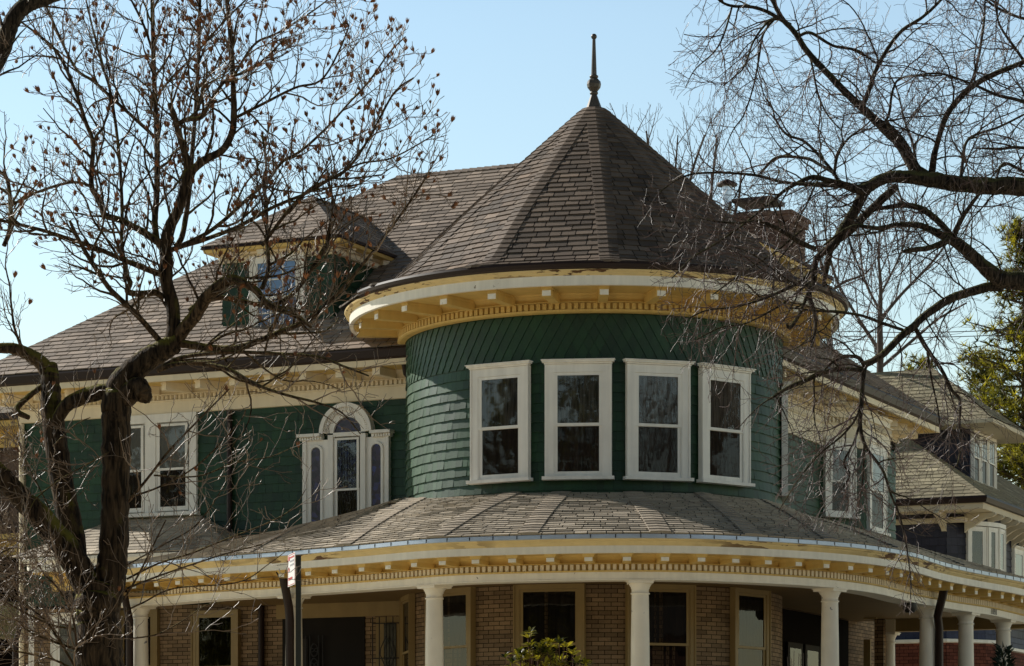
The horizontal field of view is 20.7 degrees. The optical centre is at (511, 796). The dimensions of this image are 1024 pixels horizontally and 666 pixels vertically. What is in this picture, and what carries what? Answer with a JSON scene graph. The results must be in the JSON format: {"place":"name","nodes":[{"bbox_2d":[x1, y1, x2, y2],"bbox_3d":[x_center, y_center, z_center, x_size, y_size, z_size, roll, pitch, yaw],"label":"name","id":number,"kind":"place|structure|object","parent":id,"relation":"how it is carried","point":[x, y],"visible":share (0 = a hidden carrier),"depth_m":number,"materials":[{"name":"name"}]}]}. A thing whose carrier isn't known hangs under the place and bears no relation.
{"place":"outdoors","nodes":[
{"label":"outdoors","id":0,"kind":"place"},
{"bbox_2d":[0,407,18,665],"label":"brown shingled house","id":1,"kind":"structure","parent":0,"point":[4,410],"depth_m":57.67,"materials":[{"name":"brown wood"}]},
{"bbox_2d":[0,34,1023,665],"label":"corner house","id":2,"kind":"structure","parent":0,"point":[562,446],"depth_m":44.40,"materials":[{"name":"green paint"}]},
{"bbox_2d":[50,612,76,665],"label":"window","id":3,"kind":"structure","parent":2,"relation":"in","point":[59,654],"depth_m":48.88,"materials":[{"name":"grey glass"}]},
{"bbox_2d":[129,424,144,513],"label":"window","id":4,"kind":"structure","parent":2,"relation":"in","point":[137,439],"depth_m":49.36,"materials":[{"name":"grey glass"}]},
{"bbox_2d":[120,609,159,665],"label":"window","id":5,"kind":"structure","parent":2,"relation":"in","point":[154,615],"depth_m":49.19,"materials":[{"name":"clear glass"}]},
{"bbox_2d":[156,421,189,512],"bbox_3d":[-5.931,-5.773,49.060,0.703,1.585,0.075,0,0,24],"label":"window","id":6,"kind":"structure","parent":2,"relation":"in","point":[168,492],"depth_m":49.06,"materials":[{"name":"glass"}]},
{"bbox_2d":[191,609,240,665],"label":"window","id":7,"kind":"structure","parent":2,"relation":"in","point":[212,647],"depth_m":48.65,"materials":[{"name":"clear glass"}]},
{"bbox_2d":[249,252,305,326],"bbox_3d":[-4.074,-8.694,48.456,1.155,1.385,0.135,0,0,24],"label":"window","id":8,"kind":"structure","parent":2,"relation":"in","point":[258,261],"depth_m":48.49,"materials":[{"name":"grey glass"}]},
{"bbox_2d":[282,616,364,665],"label":"door","id":9,"kind":"structure","parent":2,"relation":"in","point":[333,641],"depth_m":47.76,"materials":[{"name":"grey glass"}]},
{"bbox_2d":[296,402,394,523],"bbox_3d":[-2.835,-5.495,47.583,1.792,2.390,0.200,0,0,24],"label":"arched window","id":10,"kind":"structure","parent":2,"relation":"in","point":[375,450],"depth_m":47.63,"materials":[{"name":"white paint"}]},
{"bbox_2d":[334,436,359,515],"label":"window","id":11,"kind":"structure","parent":2,"relation":"in","point":[346,449],"depth_m":47.62,"materials":[{"name":"glass"}]},
{"bbox_2d":[372,616,398,665],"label":"barred window","id":12,"kind":"structure","parent":2,"relation":"in","point":[387,628],"depth_m":47.30,"materials":[{"name":"black glass"}]},
{"bbox_2d":[399,593,414,665],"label":"window","id":13,"kind":"structure","parent":2,"relation":"in","point":[407,602],"depth_m":45.84,"materials":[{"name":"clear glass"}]},
{"bbox_2d":[425,587,475,665],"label":"window","id":14,"kind":"structure","parent":2,"relation":"in","point":[459,604],"depth_m":44.25,"materials":[{"name":"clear glass"}]},
{"bbox_2d":[465,360,532,484],"bbox_3d":[-0.200,-5.835,43.715,1.150,1.860,0.170,0,0,29],"label":"window","id":15,"kind":"structure","parent":2,"relation":"in","point":[500,392],"depth_m":43.74,"materials":[{"name":"white paint"}]},
{"bbox_2d":[513,583,585,665],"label":"window","id":16,"kind":"structure","parent":2,"relation":"in","point":[555,610],"depth_m":43.45,"materials":[{"name":"black glass"}]},
{"bbox_2d":[541,358,614,480],"bbox_3d":[1.023,-5.835,43.325,1.150,1.860,0.170,0,0,6],"label":"window","id":17,"kind":"structure","parent":2,"relation":"in","point":[578,392],"depth_m":43.36,"materials":[{"name":"white paint"}]},
{"bbox_2d":[622,358,694,481],"bbox_3d":[2.275,-5.835,43.442,1.150,1.860,0.170,0,0,-17],"label":"window","id":18,"kind":"structure","parent":2,"relation":"in","point":[657,394],"depth_m":43.47,"materials":[{"name":"white paint"}]},
{"bbox_2d":[625,584,695,665],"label":"window","id":19,"kind":"structure","parent":2,"relation":"in","point":[672,608],"depth_m":43.56,"materials":[{"name":"black glass"}]},
{"bbox_2d":[696,362,755,487],"bbox_3d":[3.366,-5.835,44.016,1.150,1.860,0.170,0,0,-39],"label":"window","id":20,"kind":"structure","parent":2,"relation":"in","point":[724,451],"depth_m":44.04,"materials":[{"name":"white paint"}]},
{"bbox_2d":[730,587,770,665],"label":"window","id":21,"kind":"structure","parent":2,"relation":"in","point":[750,609],"depth_m":44.49,"materials":[{"name":"grey glass"}]},
{"bbox_2d":[782,381,791,502],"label":"window","id":22,"kind":"structure","parent":2,"relation":"in","point":[784,446],"depth_m":45.68,"materials":[{"name":"white paint"}]},
{"bbox_2d":[822,436,860,518],"bbox_3d":[5.966,-5.780,50.797,0.860,1.440,0.145,0,0,-35],"label":"window","id":23,"kind":"structure","parent":2,"relation":"in","point":[834,505],"depth_m":50.79,"materials":[{"name":"grey glass"}]},
{"bbox_2d":[863,639,870,665],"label":"window frame","id":24,"kind":"structure","parent":2,"relation":"in","point":[866,642],"depth_m":51.57,"materials":[{"name":"brown wood"}]},
{"bbox_2d":[865,438,890,536],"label":"window","id":25,"kind":"structure","parent":2,"relation":"in","point":[874,467],"depth_m":51.77,"materials":[{"name":"grey glass"}]},
{"bbox_2d":[0,0,1023,483],"label":"sky","id":26,"kind":"structure","parent":0,"point":[512,72],"materials":[{"name":"blue"}]},
{"bbox_2d":[787,653,807,665],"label":"bare shrub","id":27,"kind":"object","parent":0,"point":[800,660],"visible":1,"depth_m":40.20,"materials":[{"name":"brown plant"}]},
{"bbox_2d":[832,333,1023,337],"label":"service cable","id":28,"kind":"object","parent":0,"point":[949,336],"visible":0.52,"depth_m":91.99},
{"bbox_2d":[836,328,1023,332],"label":"service cable","id":29,"kind":"object","parent":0,"point":[940,332],"visible":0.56,"depth_m":89.99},
{"bbox_2d":[873,368,1023,665],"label":"shingled house","id":30,"kind":"structure","parent":0,"point":[992,536],"depth_m":65.76,"materials":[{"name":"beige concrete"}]},
{"bbox_2d":[971,429,981,482],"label":"window","id":31,"kind":"structure","parent":30,"relation":"in","point":[978,477],"depth_m":67.57,"materials":[{"name":"white paint"}]},
{"bbox_2d":[966,526,987,565],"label":"window","id":32,"kind":"structure","parent":30,"relation":"in","point":[976,537],"depth_m":65.41,"materials":[{"name":"grey glass"}]},
{"bbox_2d":[982,433,989,485],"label":"window","id":33,"kind":"structure","parent":30,"relation":"in","point":[986,466],"depth_m":68.40,"materials":[{"name":"white paint"}]},
{"bbox_2d":[988,527,999,568],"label":"window","id":34,"kind":"structure","parent":30,"relation":"in","point":[993,533],"depth_m":65.73,"materials":[{"name":"white paint"}]},
{"bbox_2d":[990,437,999,490],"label":"window","id":35,"kind":"structure","parent":30,"relation":"in","point":[993,453],"depth_m":69.05,"materials":[{"name":"white paint"}]},
{"bbox_2d":[1000,529,1005,571],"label":"window","id":36,"kind":"structure","parent":30,"relation":"in","point":[1002,532],"depth_m":66.23,"materials":[{"name":"white paint"}]},
{"bbox_2d":[1011,545,1023,575],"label":"window","id":37,"kind":"structure","parent":30,"relation":"in","point":[1017,553],"depth_m":69.52,"materials":[{"name":"white paint"}]},
{"bbox_2d":[990,642,1016,665],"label":"dwarf conifer","id":38,"kind":"object","parent":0,"point":[999,653],"visible":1,"depth_m":40.96,"materials":[{"name":"green plant"}]},
{"label":"ground","id":39,"kind":"structure","parent":0,"visible":0},
{"bbox_2d":[0,0,107,75],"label":"street tree","id":40,"kind":"object","parent":39,"relation":"on","point":[18,12],"visible":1,"depth_m":23.78,"materials":[{"name":"brown plant"}]},
{"bbox_2d":[0,0,458,665],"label":"magnolia tree","id":41,"kind":"object","parent":39,"relation":"on","point":[100,588],"visible":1,"depth_m":26.82,"materials":[{"name":"brown plant"}]},
{"bbox_2d":[288,552,300,665],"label":"street sign","id":42,"kind":"object","parent":39,"relation":"on","point":[291,563],"visible":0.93,"depth_m":29.98,"materials":[{"name":"white metal"}]},
{"bbox_2d":[501,626,593,665],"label":"rhododendron bush","id":43,"kind":"object","parent":39,"relation":"on","point":[555,660],"visible":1,"depth_m":32.84,"materials":[{"name":"green plant"}]},
{"bbox_2d":[607,102,741,209],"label":"bare tree","id":44,"kind":"object","parent":39,"relation":"on","point":[687,164],"visible":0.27,"depth_m":75.98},
{"bbox_2d":[631,0,1023,615],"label":"street tree","id":45,"kind":"object","parent":39,"relation":"on","point":[917,174],"visible":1,"depth_m":29.46,"materials":[{"name":"brown plant"}]},
{"bbox_2d":[806,216,872,360],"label":"bare tree","id":46,"kind":"object","parent":39,"relation":"on","point":[839,284],"visible":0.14,"depth_m":70.20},
{"bbox_2d":[792,180,986,371],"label":"bare tree","id":47,"kind":"object","parent":39,"relation":"on","point":[881,362],"visible":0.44,"depth_m":77.87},
{"bbox_2d":[895,350,959,513],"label":"pine tree","id":48,"kind":"object","parent":39,"relation":"on","point":[920,361],"visible":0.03,"depth_m":103.96,"materials":[{"name":"green plant"}]},
{"bbox_2d":[954,345,1020,482],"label":"pine tree","id":49,"kind":"object","parent":39,"relation":"on","point":[977,375],"visible":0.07,"depth_m":107.70,"materials":[{"name":"green plant"}]},
{"bbox_2d":[954,211,1023,513],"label":"pine tree","id":50,"kind":"object","parent":39,"relation":"on","point":[1013,403],"visible":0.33,"depth_m":95.71,"materials":[{"name":"green plant"}]}
]}

